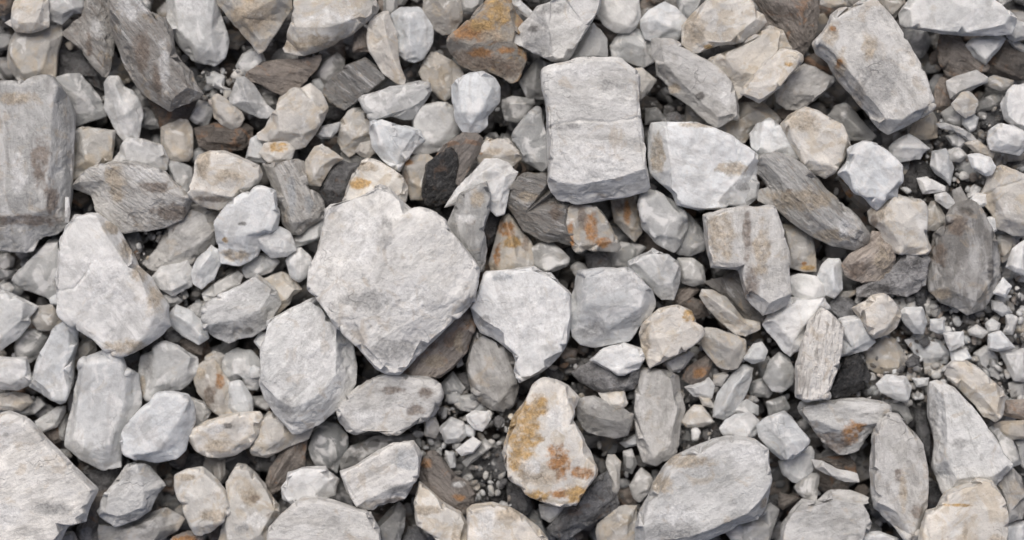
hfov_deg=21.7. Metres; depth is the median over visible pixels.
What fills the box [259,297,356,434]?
mottled stone
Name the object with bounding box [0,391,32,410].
cream stone
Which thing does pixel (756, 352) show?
grey stone
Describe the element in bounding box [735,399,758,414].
grey stone
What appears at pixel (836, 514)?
mottled stone
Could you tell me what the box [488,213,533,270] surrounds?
cream stone
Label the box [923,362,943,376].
cream stone
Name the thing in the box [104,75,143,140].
quartz stone
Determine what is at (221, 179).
cream stone
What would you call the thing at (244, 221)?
quartz stone
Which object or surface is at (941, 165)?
quartz stone
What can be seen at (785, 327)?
quartz stone
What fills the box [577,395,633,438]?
mottled stone
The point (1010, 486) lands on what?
mottled stone
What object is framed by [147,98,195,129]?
brown stone
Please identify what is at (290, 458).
brown stone
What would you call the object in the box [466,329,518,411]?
mottled stone
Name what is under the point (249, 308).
mottled stone
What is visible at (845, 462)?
brown stone
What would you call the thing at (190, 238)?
mottled stone
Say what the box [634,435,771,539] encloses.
mottled stone
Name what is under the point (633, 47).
grey stone
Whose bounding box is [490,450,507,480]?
dark stone
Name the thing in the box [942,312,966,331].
dark stone
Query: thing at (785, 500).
brown stone
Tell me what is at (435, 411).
quartz stone
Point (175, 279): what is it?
quartz stone
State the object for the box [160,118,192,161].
cream stone
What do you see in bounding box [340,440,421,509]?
mottled stone
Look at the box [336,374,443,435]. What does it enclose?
mottled stone
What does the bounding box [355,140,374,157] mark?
cream stone
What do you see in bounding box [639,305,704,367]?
cream stone
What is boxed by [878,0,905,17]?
cream stone
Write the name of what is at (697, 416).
cream stone
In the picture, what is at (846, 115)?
grey stone
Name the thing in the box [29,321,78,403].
quartz stone
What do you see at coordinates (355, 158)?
grey stone
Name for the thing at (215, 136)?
brown stone
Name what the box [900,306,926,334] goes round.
quartz stone
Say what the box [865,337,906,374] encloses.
cream stone
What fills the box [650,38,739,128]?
mottled stone
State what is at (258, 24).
cream stone
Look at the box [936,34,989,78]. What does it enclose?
brown stone
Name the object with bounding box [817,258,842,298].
quartz stone
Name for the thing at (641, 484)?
grey stone
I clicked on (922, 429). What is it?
dark stone
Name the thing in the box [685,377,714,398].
quartz stone
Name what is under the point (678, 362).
mottled stone
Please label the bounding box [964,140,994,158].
cream stone
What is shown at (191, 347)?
brown stone
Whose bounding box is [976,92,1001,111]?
grey stone
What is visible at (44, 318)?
cream stone
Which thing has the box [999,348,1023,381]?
quartz stone
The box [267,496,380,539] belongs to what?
mottled stone
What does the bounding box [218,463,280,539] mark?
cream stone
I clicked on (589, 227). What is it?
cream stone
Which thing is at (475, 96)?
quartz stone
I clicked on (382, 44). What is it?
cream stone
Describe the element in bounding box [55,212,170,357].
quartz stone
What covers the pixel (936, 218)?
cream stone
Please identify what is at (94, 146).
cream stone
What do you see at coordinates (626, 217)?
cream stone
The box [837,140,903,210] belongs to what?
quartz stone
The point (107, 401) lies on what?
quartz stone
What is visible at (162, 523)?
mottled stone
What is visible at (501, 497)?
dark stone
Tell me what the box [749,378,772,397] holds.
grey stone
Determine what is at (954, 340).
quartz stone
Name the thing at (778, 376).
grey stone
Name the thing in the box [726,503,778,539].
grey stone
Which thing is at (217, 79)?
quartz stone
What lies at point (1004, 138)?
quartz stone
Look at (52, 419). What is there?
quartz stone
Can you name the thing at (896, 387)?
quartz stone
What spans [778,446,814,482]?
grey stone
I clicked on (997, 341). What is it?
quartz stone
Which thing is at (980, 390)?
cream stone
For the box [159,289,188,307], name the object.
grey stone
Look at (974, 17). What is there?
grey stone
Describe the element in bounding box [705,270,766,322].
streaked stone
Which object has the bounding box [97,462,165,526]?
mottled stone
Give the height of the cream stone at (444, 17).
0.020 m
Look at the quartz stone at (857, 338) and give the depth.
1.96 m
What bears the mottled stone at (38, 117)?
on the gravel
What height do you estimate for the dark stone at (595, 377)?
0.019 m
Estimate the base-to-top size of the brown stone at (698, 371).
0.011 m
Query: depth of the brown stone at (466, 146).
1.96 m
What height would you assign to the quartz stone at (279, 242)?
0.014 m
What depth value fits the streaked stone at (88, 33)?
1.97 m
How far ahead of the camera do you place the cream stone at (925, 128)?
1.97 m
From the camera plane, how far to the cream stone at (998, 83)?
1.97 m
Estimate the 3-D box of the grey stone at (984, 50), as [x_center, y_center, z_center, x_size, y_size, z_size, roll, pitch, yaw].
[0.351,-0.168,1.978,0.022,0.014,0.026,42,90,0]
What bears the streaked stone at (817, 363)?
on the gravel
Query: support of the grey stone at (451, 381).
on the gravel
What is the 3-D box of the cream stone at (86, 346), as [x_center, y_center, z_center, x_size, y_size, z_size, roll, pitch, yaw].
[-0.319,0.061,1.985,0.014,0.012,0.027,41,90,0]
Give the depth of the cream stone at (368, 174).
1.96 m
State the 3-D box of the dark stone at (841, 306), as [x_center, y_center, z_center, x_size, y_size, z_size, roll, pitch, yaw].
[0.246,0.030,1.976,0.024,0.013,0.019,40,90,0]
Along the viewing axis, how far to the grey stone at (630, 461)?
1.98 m
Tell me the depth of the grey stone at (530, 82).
1.98 m
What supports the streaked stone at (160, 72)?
on the gravel
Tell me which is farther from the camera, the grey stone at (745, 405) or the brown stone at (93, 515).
the brown stone at (93, 515)
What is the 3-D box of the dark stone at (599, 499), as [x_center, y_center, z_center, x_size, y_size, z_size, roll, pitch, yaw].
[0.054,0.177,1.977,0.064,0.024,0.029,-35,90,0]
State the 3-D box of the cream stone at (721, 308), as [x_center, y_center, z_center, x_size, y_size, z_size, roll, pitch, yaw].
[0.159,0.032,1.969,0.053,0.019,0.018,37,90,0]
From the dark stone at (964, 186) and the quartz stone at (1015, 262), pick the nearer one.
the quartz stone at (1015, 262)
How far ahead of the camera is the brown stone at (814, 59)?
1.98 m
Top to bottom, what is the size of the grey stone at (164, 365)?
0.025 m
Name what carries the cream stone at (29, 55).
on the gravel
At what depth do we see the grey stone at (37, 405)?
1.99 m
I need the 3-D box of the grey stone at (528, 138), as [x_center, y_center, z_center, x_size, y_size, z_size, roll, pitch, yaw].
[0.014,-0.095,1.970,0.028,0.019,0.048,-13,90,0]
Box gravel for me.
[0,0,1023,539]
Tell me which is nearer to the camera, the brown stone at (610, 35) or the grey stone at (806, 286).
the grey stone at (806, 286)
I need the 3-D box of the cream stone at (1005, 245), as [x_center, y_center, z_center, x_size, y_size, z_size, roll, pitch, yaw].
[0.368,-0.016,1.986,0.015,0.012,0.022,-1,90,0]
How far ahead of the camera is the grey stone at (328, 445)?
1.98 m
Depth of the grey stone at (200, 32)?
1.97 m
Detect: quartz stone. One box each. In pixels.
[0,356,31,390]
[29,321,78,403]
[35,406,65,432]
[49,0,83,24]
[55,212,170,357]
[64,350,141,470]
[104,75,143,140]
[112,138,168,170]
[120,391,195,462]
[152,260,192,295]
[167,160,192,191]
[169,304,208,344]
[189,100,212,125]
[191,245,220,289]
[205,71,230,90]
[214,185,279,265]
[228,380,253,412]
[229,76,273,118]
[245,135,265,162]
[258,226,295,257]
[281,466,338,504]
[285,247,311,281]
[316,122,340,138]
[369,119,424,171]
[390,6,433,62]
[431,405,438,416]
[439,417,466,443]
[444,158,517,216]
[451,71,500,132]
[455,437,481,455]
[461,0,482,12]
[466,410,490,430]
[470,266,571,382]
[570,267,655,347]
[590,342,644,375]
[620,434,636,447]
[627,248,680,299]
[639,1,686,40]
[647,121,758,209]
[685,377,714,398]
[712,364,752,419]
[719,412,759,437]
[749,118,798,160]
[756,411,809,459]
[762,297,830,356]
[811,459,859,481]
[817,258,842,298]
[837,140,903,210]
[838,315,875,356]
[863,531,898,539]
[876,374,911,401]
[888,133,930,162]
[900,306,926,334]
[904,334,949,363]
[916,176,945,193]
[930,148,953,185]
[934,192,954,208]
[936,123,976,140]
[943,331,964,350]
[946,70,987,98]
[967,153,995,175]
[973,345,999,379]
[986,123,1023,155]
[987,331,1014,351]
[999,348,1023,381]
[1000,83,1023,129]
[1002,314,1017,334]
[1005,240,1023,275]
[1006,20,1023,41]
[1007,521,1023,539]
[1008,381,1023,398]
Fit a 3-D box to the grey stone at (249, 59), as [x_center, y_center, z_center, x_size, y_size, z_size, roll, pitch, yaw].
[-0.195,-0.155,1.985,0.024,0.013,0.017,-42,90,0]
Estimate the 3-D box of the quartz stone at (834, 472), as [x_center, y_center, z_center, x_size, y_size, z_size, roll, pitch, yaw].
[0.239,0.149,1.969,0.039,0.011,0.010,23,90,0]
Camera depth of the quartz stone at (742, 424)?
1.97 m
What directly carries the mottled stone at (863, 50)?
on the gravel
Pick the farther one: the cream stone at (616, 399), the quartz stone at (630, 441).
the quartz stone at (630, 441)
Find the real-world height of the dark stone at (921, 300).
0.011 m
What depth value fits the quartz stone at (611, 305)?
1.95 m
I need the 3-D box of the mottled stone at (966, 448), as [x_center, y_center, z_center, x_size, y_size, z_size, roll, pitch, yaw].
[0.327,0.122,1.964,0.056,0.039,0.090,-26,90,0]
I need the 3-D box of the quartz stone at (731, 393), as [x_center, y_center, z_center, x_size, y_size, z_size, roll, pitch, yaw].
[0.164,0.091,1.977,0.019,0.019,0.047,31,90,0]
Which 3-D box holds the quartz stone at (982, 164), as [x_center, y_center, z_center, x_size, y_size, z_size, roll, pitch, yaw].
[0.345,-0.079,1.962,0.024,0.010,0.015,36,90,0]
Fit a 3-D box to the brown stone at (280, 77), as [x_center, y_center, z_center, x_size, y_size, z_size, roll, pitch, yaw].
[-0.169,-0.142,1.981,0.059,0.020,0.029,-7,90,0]
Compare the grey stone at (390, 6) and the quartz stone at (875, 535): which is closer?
the quartz stone at (875, 535)
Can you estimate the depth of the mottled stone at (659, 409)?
1.97 m
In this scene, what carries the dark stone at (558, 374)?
on the gravel
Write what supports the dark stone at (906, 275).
on the gravel
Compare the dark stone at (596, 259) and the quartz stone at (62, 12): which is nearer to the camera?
the quartz stone at (62, 12)
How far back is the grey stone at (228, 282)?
1.97 m
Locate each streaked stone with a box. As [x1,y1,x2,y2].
[62,0,114,77]
[72,161,192,233]
[108,0,203,111]
[211,459,224,482]
[262,159,324,235]
[323,57,388,109]
[507,172,572,245]
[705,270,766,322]
[757,152,870,250]
[794,308,844,401]
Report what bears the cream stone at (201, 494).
on the gravel
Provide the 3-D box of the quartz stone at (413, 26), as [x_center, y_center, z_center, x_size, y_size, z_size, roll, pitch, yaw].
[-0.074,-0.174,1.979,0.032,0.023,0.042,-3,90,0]
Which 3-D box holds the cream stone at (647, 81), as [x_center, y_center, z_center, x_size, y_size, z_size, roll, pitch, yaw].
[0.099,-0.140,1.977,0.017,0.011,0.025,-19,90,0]
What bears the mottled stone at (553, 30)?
on the gravel
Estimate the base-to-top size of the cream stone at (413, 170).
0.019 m
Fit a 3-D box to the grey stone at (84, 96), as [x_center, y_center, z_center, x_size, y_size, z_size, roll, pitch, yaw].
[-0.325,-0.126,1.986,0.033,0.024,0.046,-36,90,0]
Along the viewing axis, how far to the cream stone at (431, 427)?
1.97 m
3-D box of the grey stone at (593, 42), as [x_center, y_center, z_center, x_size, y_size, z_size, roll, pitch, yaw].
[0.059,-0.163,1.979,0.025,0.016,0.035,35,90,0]
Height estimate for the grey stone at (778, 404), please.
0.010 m
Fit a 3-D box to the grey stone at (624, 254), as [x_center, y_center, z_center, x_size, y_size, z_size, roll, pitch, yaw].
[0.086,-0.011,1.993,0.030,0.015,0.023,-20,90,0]
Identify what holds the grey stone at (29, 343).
on the gravel
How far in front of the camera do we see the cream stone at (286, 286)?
1.97 m
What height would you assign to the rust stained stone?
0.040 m
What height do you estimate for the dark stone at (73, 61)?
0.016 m
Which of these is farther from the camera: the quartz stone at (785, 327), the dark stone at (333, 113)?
the dark stone at (333, 113)
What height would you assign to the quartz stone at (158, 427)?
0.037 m
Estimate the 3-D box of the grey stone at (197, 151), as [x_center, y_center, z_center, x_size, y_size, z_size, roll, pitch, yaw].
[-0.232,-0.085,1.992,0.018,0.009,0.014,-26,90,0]
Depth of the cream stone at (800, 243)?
1.97 m
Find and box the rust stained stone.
[446,0,526,83]
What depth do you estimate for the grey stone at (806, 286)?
1.97 m
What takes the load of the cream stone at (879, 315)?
on the gravel
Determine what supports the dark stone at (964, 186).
on the gravel
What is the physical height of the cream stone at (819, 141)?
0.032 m
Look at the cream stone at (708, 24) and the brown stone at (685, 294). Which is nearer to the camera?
the cream stone at (708, 24)
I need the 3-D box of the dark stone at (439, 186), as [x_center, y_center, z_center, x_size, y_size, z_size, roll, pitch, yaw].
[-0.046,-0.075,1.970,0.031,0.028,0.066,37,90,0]
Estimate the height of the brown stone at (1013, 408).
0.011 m
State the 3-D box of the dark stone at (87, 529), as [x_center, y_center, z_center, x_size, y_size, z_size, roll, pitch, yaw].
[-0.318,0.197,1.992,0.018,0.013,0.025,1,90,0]
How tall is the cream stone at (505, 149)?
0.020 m
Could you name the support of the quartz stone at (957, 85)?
on the gravel
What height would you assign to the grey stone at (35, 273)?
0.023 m
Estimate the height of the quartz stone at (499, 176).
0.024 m
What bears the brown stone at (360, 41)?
on the gravel
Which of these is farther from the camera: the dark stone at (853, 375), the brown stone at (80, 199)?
the brown stone at (80, 199)
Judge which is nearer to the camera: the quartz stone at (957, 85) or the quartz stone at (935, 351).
the quartz stone at (957, 85)
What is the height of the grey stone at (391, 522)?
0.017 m
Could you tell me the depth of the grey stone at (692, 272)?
1.97 m
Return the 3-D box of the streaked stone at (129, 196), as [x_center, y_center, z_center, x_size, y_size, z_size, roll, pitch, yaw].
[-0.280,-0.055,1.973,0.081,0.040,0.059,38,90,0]
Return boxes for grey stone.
[0,289,38,350]
[0,396,44,415]
[11,239,58,298]
[14,328,48,362]
[56,73,106,126]
[123,232,142,252]
[138,340,198,401]
[141,109,158,129]
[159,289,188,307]
[166,0,228,66]
[187,301,203,317]
[190,396,210,426]
[191,147,206,162]
[202,271,243,301]
[221,347,259,390]
[236,48,265,75]
[242,253,279,277]
[253,83,277,109]
[293,218,323,247]
[308,421,348,472]
[311,52,344,84]
[340,433,414,469]
[341,152,364,162]
[358,80,431,120]
[377,501,405,539]
[383,0,397,13]
[412,101,460,154]
[441,371,464,394]
[459,394,479,411]
[462,438,492,466]
[501,96,534,122]
[511,106,547,171]
[519,58,550,99]
[527,508,549,538]
[532,241,569,271]
[539,503,564,522]
[570,23,607,59]
[596,0,640,32]
[606,241,645,267]
[610,28,653,67]
[623,448,636,473]
[629,467,653,502]
[637,189,688,252]
[645,107,666,124]
[676,0,703,18]
[676,213,705,255]
[677,257,705,286]
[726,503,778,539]
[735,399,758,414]
[738,179,759,205]
[743,342,767,363]
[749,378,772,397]
[754,356,769,377]
[763,352,793,391]
[766,396,789,414]
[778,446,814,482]
[790,273,825,298]
[794,473,819,499]
[827,103,875,140]
[881,398,912,424]
[894,296,916,309]
[898,0,1016,35]
[941,106,962,126]
[954,156,978,181]
[965,36,1005,64]
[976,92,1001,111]
[988,425,1020,466]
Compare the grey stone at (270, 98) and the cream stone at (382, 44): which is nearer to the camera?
the cream stone at (382, 44)
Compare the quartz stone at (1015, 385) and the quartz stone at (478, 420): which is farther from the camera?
the quartz stone at (1015, 385)
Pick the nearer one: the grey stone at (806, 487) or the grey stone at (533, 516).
the grey stone at (806, 487)
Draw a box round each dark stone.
[57,49,105,90]
[75,517,98,539]
[81,465,125,490]
[124,351,139,372]
[319,161,360,204]
[325,107,345,119]
[403,526,427,539]
[421,138,483,207]
[471,455,490,477]
[482,483,506,502]
[484,212,501,247]
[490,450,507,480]
[506,481,532,516]
[544,363,564,380]
[547,470,619,539]
[571,361,640,392]
[585,251,612,268]
[699,419,721,441]
[829,296,856,318]
[830,353,871,399]
[856,254,930,297]
[902,160,946,198]
[910,286,927,306]
[914,409,931,465]
[927,481,941,508]
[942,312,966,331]
[951,169,974,191]
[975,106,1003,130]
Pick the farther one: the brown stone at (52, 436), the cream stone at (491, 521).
the brown stone at (52, 436)
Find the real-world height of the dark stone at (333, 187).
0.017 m
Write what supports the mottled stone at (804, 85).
on the gravel
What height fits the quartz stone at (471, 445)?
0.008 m
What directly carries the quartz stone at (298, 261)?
on the gravel
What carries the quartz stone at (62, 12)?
on the gravel
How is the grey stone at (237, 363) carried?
on the gravel
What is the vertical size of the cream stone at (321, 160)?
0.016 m
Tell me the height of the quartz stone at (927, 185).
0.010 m
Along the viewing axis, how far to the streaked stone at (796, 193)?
1.95 m
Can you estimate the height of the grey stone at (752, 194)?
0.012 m
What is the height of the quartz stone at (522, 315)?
0.046 m
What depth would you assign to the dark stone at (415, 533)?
1.99 m
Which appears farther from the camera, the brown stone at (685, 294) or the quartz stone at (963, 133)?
the brown stone at (685, 294)
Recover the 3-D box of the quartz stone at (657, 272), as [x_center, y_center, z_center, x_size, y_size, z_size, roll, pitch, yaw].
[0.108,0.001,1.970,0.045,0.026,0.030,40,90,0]
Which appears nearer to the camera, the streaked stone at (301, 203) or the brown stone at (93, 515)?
the streaked stone at (301, 203)
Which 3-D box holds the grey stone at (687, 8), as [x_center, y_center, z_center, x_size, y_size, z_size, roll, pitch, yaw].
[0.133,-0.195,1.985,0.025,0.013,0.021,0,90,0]
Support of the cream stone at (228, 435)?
on the gravel
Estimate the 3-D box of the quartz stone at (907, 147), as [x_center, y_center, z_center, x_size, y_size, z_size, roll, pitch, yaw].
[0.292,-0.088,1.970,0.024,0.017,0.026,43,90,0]
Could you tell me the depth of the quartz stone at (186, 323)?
1.97 m
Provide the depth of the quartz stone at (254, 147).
1.97 m
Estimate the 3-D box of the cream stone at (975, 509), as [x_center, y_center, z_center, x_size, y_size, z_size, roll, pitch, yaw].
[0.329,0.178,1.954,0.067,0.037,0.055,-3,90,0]
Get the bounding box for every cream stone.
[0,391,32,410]
[5,0,49,32]
[7,24,62,80]
[31,304,61,330]
[73,126,115,179]
[75,338,96,367]
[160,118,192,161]
[174,466,230,535]
[187,150,262,209]
[189,411,262,457]
[193,358,232,415]
[205,350,224,366]
[211,93,244,128]
[216,0,292,53]
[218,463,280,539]
[250,411,313,457]
[257,83,328,149]
[259,141,294,162]
[264,271,301,315]
[283,0,379,55]
[305,144,342,186]
[337,107,369,156]
[342,158,407,202]
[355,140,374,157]
[366,11,405,84]
[401,153,432,199]
[414,481,466,539]
[419,52,463,100]
[423,0,462,34]
[424,417,439,438]
[466,502,548,539]
[476,136,521,166]
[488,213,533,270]
[503,377,597,506]
[566,203,620,252]
[595,505,636,539]
[598,391,627,408]
[606,454,620,493]
[610,196,641,241]
[635,68,656,99]
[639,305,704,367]
[681,0,766,52]
[682,405,714,427]
[699,289,760,336]
[699,327,746,369]
[707,25,791,99]
[718,102,781,142]
[740,48,803,102]
[780,106,850,178]
[782,224,816,271]
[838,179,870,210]
[851,293,901,338]
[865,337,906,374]
[867,194,930,255]
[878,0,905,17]
[909,111,937,139]
[918,478,1008,539]
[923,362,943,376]
[927,200,944,230]
[944,360,1005,421]
[951,91,977,117]
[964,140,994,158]
[981,165,1023,235]
[986,75,1013,90]
[993,420,1023,439]
[998,233,1016,262]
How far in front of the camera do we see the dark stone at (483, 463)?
1.99 m
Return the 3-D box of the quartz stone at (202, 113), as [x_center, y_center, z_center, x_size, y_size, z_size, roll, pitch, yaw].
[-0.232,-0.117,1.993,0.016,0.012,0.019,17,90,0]
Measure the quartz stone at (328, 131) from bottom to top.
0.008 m
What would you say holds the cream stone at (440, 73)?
on the gravel
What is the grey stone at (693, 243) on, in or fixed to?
on the gravel
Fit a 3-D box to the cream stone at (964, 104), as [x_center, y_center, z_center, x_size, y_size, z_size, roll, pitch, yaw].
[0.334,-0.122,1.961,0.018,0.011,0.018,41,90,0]
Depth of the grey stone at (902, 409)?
1.98 m
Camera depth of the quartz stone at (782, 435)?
1.95 m
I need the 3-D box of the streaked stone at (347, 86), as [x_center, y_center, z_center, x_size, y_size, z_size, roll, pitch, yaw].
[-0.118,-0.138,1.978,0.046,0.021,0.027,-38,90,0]
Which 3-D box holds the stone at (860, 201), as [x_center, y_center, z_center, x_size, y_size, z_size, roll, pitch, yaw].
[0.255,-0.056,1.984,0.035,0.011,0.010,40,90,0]
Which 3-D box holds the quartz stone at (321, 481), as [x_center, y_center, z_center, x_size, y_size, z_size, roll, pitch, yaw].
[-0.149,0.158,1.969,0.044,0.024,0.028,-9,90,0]
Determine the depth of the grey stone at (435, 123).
1.97 m
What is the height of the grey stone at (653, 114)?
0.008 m
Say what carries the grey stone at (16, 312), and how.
on the gravel
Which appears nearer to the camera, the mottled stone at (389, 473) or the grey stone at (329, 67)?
the mottled stone at (389, 473)
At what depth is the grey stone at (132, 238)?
1.99 m
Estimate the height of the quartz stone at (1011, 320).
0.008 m
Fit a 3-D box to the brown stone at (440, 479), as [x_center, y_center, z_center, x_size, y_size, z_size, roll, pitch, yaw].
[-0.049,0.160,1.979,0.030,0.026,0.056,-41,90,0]
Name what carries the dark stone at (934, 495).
on the gravel
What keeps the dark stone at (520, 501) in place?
on the gravel
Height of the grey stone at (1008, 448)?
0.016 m
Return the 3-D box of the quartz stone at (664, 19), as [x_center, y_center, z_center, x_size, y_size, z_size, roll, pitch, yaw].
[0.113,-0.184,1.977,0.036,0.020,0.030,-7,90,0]
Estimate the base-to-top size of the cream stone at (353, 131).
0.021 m
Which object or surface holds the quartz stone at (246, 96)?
on the gravel
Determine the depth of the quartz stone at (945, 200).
1.97 m
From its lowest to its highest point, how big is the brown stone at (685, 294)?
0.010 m
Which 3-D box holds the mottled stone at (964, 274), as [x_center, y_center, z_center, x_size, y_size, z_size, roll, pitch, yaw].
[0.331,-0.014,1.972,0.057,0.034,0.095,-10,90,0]
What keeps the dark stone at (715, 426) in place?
on the gravel
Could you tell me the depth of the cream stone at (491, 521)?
1.95 m
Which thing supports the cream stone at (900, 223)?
on the gravel
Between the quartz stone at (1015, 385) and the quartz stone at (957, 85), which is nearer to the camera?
the quartz stone at (957, 85)
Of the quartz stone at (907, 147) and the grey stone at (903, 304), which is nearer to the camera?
the quartz stone at (907, 147)
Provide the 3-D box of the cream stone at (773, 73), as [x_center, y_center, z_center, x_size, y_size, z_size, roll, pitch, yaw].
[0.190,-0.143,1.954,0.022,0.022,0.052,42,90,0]
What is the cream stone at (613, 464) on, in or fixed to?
on the dark stone at (599, 499)
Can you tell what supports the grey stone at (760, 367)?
on the gravel
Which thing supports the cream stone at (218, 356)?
on the gravel
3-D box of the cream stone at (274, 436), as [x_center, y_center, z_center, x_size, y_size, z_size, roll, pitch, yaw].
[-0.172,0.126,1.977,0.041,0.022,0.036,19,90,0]
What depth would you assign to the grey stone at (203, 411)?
1.98 m
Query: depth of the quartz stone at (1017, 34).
1.97 m
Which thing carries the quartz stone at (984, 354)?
on the gravel
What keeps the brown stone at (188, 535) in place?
on the gravel
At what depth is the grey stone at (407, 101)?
1.96 m
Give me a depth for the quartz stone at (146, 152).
1.97 m
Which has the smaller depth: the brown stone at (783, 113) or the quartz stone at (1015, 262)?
the quartz stone at (1015, 262)
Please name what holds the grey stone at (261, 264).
on the gravel
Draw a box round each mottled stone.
[0,74,76,252]
[0,411,98,539]
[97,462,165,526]
[98,507,184,539]
[142,204,219,270]
[201,274,281,343]
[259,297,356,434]
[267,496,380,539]
[307,184,479,374]
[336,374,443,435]
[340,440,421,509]
[447,181,490,271]
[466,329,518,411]
[514,0,601,61]
[540,56,649,204]
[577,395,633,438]
[634,367,685,465]
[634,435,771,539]
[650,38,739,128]
[664,351,694,371]
[702,204,791,315]
[774,64,836,110]
[780,489,871,539]
[797,397,891,454]
[812,0,935,134]
[869,412,928,539]
[927,186,1000,315]
[927,380,1013,494]
[996,468,1023,522]
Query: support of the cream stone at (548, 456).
on the gravel
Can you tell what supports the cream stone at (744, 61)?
on the gravel
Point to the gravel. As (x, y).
(1004, 300)
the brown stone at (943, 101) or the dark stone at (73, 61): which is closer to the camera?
the brown stone at (943, 101)
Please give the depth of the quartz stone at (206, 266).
1.97 m
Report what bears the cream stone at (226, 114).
on the gravel
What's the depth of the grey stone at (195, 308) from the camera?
1.98 m
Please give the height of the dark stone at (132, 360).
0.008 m
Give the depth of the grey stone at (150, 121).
1.99 m
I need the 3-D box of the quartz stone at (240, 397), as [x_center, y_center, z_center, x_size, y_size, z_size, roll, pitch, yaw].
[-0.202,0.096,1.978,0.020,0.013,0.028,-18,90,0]
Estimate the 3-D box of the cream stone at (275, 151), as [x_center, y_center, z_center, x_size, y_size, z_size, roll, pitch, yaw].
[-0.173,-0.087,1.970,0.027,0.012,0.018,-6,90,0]
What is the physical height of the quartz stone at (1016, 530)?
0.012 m
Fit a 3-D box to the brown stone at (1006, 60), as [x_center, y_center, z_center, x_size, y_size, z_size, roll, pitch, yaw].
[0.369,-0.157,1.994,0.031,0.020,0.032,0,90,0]
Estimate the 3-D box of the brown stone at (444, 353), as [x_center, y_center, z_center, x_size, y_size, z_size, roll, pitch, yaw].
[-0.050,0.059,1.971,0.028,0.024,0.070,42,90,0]
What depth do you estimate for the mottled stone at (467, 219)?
1.94 m
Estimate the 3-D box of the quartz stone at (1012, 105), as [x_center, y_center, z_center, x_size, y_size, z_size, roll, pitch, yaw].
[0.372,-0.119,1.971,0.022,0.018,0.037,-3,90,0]
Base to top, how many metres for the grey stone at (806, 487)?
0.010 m
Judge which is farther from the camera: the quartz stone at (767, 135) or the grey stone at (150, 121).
the grey stone at (150, 121)
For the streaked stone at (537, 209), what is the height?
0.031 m
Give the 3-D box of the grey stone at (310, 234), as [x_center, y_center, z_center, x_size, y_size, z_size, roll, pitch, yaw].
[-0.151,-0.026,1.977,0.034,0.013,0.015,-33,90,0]
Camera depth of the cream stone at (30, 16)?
1.96 m
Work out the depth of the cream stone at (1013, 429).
1.97 m
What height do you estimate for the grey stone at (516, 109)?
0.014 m
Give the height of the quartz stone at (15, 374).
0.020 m
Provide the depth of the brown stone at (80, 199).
1.99 m
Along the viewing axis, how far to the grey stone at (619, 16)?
1.97 m
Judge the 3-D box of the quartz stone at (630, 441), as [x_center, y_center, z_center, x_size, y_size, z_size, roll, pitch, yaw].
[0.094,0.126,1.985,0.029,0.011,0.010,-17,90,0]
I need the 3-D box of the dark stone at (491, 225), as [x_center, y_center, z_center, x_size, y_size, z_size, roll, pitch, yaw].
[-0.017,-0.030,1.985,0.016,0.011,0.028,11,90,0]
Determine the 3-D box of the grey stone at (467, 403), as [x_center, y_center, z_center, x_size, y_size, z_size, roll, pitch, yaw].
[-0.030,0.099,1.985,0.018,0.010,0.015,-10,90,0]
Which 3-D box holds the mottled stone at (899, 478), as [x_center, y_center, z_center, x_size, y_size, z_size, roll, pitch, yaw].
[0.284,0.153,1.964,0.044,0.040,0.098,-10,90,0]
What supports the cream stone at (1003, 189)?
on the gravel
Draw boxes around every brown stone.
[44,427,60,443]
[72,192,91,207]
[88,489,107,522]
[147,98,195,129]
[170,531,203,539]
[180,338,203,355]
[194,122,252,151]
[245,54,321,95]
[265,440,307,495]
[352,26,368,52]
[402,308,475,377]
[419,450,476,515]
[436,132,482,185]
[595,23,617,42]
[673,286,699,305]
[681,355,711,384]
[682,297,708,318]
[753,0,819,55]
[777,108,794,120]
[778,492,800,509]
[804,53,832,74]
[818,454,856,472]
[841,231,895,282]
[933,77,952,111]
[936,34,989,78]
[988,40,1023,80]
[1003,399,1023,419]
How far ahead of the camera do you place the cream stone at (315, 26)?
1.96 m
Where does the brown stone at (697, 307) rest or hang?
on the gravel
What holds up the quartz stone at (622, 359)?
on the gravel
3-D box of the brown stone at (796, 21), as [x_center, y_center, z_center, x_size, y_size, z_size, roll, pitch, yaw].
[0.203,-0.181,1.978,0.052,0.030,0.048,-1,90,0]
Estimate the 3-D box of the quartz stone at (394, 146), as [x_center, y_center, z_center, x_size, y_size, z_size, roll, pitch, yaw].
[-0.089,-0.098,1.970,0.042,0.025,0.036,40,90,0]
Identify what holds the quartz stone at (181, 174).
on the gravel
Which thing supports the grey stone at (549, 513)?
on the gravel
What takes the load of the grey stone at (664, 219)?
on the gravel
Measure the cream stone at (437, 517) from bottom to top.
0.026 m
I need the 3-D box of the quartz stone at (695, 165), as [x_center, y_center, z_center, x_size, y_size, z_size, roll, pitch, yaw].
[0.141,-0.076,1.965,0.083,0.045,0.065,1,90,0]
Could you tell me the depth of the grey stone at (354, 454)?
1.98 m
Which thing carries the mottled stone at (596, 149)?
on the gravel
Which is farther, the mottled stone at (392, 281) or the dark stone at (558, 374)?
the dark stone at (558, 374)
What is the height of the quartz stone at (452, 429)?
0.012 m
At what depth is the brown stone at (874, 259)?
1.96 m
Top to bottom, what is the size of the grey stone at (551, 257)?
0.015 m
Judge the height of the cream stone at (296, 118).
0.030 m
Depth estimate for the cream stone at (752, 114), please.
1.98 m

